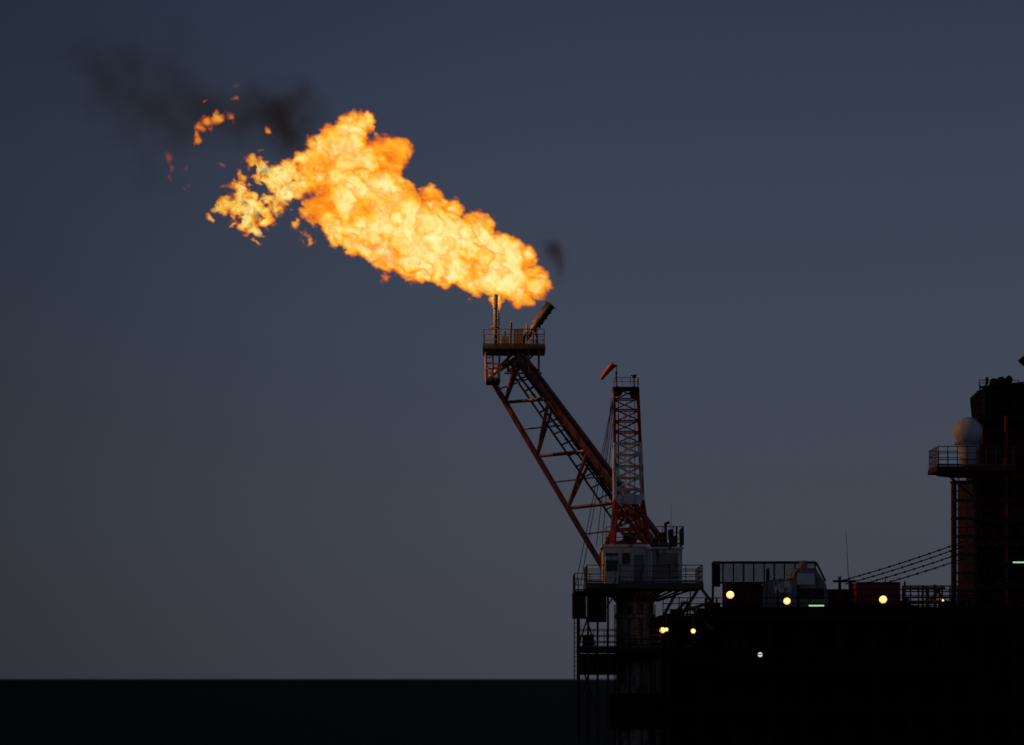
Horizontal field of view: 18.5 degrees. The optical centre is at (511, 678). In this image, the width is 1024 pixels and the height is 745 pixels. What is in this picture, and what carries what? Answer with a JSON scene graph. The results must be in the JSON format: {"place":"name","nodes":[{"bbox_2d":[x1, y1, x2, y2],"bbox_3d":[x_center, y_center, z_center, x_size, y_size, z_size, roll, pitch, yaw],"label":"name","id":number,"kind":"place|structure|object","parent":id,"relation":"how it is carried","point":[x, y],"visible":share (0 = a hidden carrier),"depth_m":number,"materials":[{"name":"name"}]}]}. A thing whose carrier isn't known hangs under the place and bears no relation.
{"place":"outdoors","nodes":[
{"label":"outdoors","id":0,"kind":"place"},
{"bbox_2d":[0,679,615,744],"bbox_3d":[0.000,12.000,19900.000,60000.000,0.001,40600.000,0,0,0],"label":"sea","id":1,"kind":"structure","parent":0,"point":[286,711],"depth_m":1099.91,"materials":[{"name":"black liquid"}]},
{"bbox_2d":[609,579,1023,744],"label":"offshore platform","id":2,"kind":"structure","parent":1,"relation":"in","point":[907,674],"depth_m":199.09,"materials":[{"name":"black metal"}]},
{"bbox_2d":[572,372,713,744],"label":"pedestal crane","id":3,"kind":"object","parent":2,"relation":"on","point":[636,579],"visible":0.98,"depth_m":198.72,"materials":[{"name":"paint"}]},
{"bbox_2d":[483,294,668,568],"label":"flare boom","id":4,"kind":"object","parent":3,"relation":"attached to","point":[521,350],"visible":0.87,"depth_m":205.29,"materials":[{"name":"paint"}]},
{"bbox_2d":[600,362,616,386],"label":"windsock","id":5,"kind":"object","parent":3,"relation":"attached to","point":[610,368],"visible":1,"depth_m":199.08,"materials":[{"name":"fabric"}]},
{"bbox_2d":[607,560,617,570],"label":"driver cab window","id":6,"kind":"structure","parent":3,"relation":"in","point":[612,565],"depth_m":195.36,"materials":[{"name":"black glass"}]},
{"bbox_2d":[606,553,629,563],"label":"side window","id":7,"kind":"structure","parent":3,"relation":"in","point":[625,556],"depth_m":197.57,"materials":[{"name":"black glass"}]},
{"bbox_2d":[634,554,643,582],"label":"access door","id":8,"kind":"structure","parent":3,"relation":"in","point":[638,558],"depth_m":197.57,"materials":[{"name":"grey paint"}]},
{"bbox_2d":[659,617,664,632],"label":"floodlight","id":9,"kind":"object","parent":2,"relation":"attached to","point":[663,629],"visible":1,"depth_m":197.07,"materials":[{"name":"yellow"}]},
{"bbox_2d":[691,618,695,637],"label":"floodlight","id":10,"kind":"object","parent":2,"relation":"attached to","point":[693,630],"visible":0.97,"depth_m":197.29,"materials":[{"name":"yellow glass"}]},
{"bbox_2d":[726,582,733,612],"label":"floodlight","id":11,"kind":"object","parent":2,"relation":"attached to","point":[729,594],"visible":1,"depth_m":197.11,"materials":[{"name":"yellow"}]},
{"bbox_2d":[723,583,761,606],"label":"cargo container","id":12,"kind":"object","parent":2,"relation":"on","point":[746,589],"visible":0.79,"depth_m":201.00,"materials":[{"name":"metal"}]},
{"bbox_2d":[757,641,762,673],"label":"floodlight","id":13,"kind":"object","parent":2,"relation":"attached to","point":[758,650],"visible":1,"depth_m":198.67,"materials":[{"name":"white"}]},
{"bbox_2d":[712,561,825,606],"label":"railing","id":14,"kind":"object","parent":2,"relation":"on","point":[716,574],"visible":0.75,"depth_m":203.98,"materials":[{"name":"metal"}]},
{"bbox_2d":[783,588,790,604],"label":"floodlight","id":15,"kind":"object","parent":2,"relation":"attached to","point":[786,600],"visible":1,"depth_m":197.08,"materials":[{"name":"yellow glass"}]},
{"bbox_2d":[762,561,827,606],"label":"turbine enclosure","id":16,"kind":"object","parent":2,"relation":"on","point":[811,582],"visible":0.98,"depth_m":201.20,"materials":[{"name":"grey paint"}]},
{"bbox_2d":[808,603,824,605],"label":"fluorescent light","id":17,"kind":"object","parent":2,"relation":"hanging from","point":[816,604],"visible":1,"depth_m":197.50,"materials":[{"name":"white"}]},
{"bbox_2d":[827,589,851,606],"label":"cargo container","id":18,"kind":"object","parent":2,"relation":"on","point":[840,592],"visible":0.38,"depth_m":203.50,"materials":[{"name":"black metal"}]},
{"bbox_2d":[846,537,848,587],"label":"whip antenna","id":19,"kind":"object","parent":2,"relation":"on","point":[847,564],"visible":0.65,"depth_m":204.99,"materials":[{"name":"metal"}]},
{"bbox_2d":[852,582,899,606],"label":"cargo container","id":20,"kind":"object","parent":2,"relation":"on","point":[875,585],"visible":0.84,"depth_m":200.50,"materials":[{"name":"metal"}]},
{"bbox_2d":[879,586,886,612],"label":"floodlight","id":21,"kind":"object","parent":2,"relation":"attached to","point":[882,598],"visible":1,"depth_m":197.12,"materials":[{"name":"yellow glass"}]},
{"bbox_2d":[833,538,968,588],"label":"overhead cable bundle","id":22,"kind":"object","parent":2,"relation":"on","point":[839,580],"visible":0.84,"depth_m":206.47,"materials":[{"name":"metal"}]},
{"bbox_2d":[902,585,957,606],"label":"pipe rack","id":23,"kind":"object","parent":2,"relation":"on","point":[925,587],"visible":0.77,"depth_m":200.97,"materials":[{"name":"metal"}]},
{"bbox_2d":[939,587,943,612],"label":"floodlight","id":24,"kind":"object","parent":2,"relation":"attached to","point":[939,596],"visible":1,"depth_m":198.66,"materials":[{"name":"white"}]},
{"bbox_2d":[928,356,1023,606],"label":"process tower","id":25,"kind":"structure","parent":2,"relation":"on","point":[990,509],"depth_m":201.50,"materials":[{"name":"black metal"}]},
{"bbox_2d":[953,417,982,463],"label":"radome","id":26,"kind":"object","parent":25,"relation":"on","point":[967,431],"visible":0.97,"depth_m":201.41,"materials":[{"name":"grey paint"}]},
{"bbox_2d":[0,0,1023,678],"label":"sky","id":27,"kind":"structure","parent":0,"point":[255,254],"materials":[{"name":"blue"}]}
]}

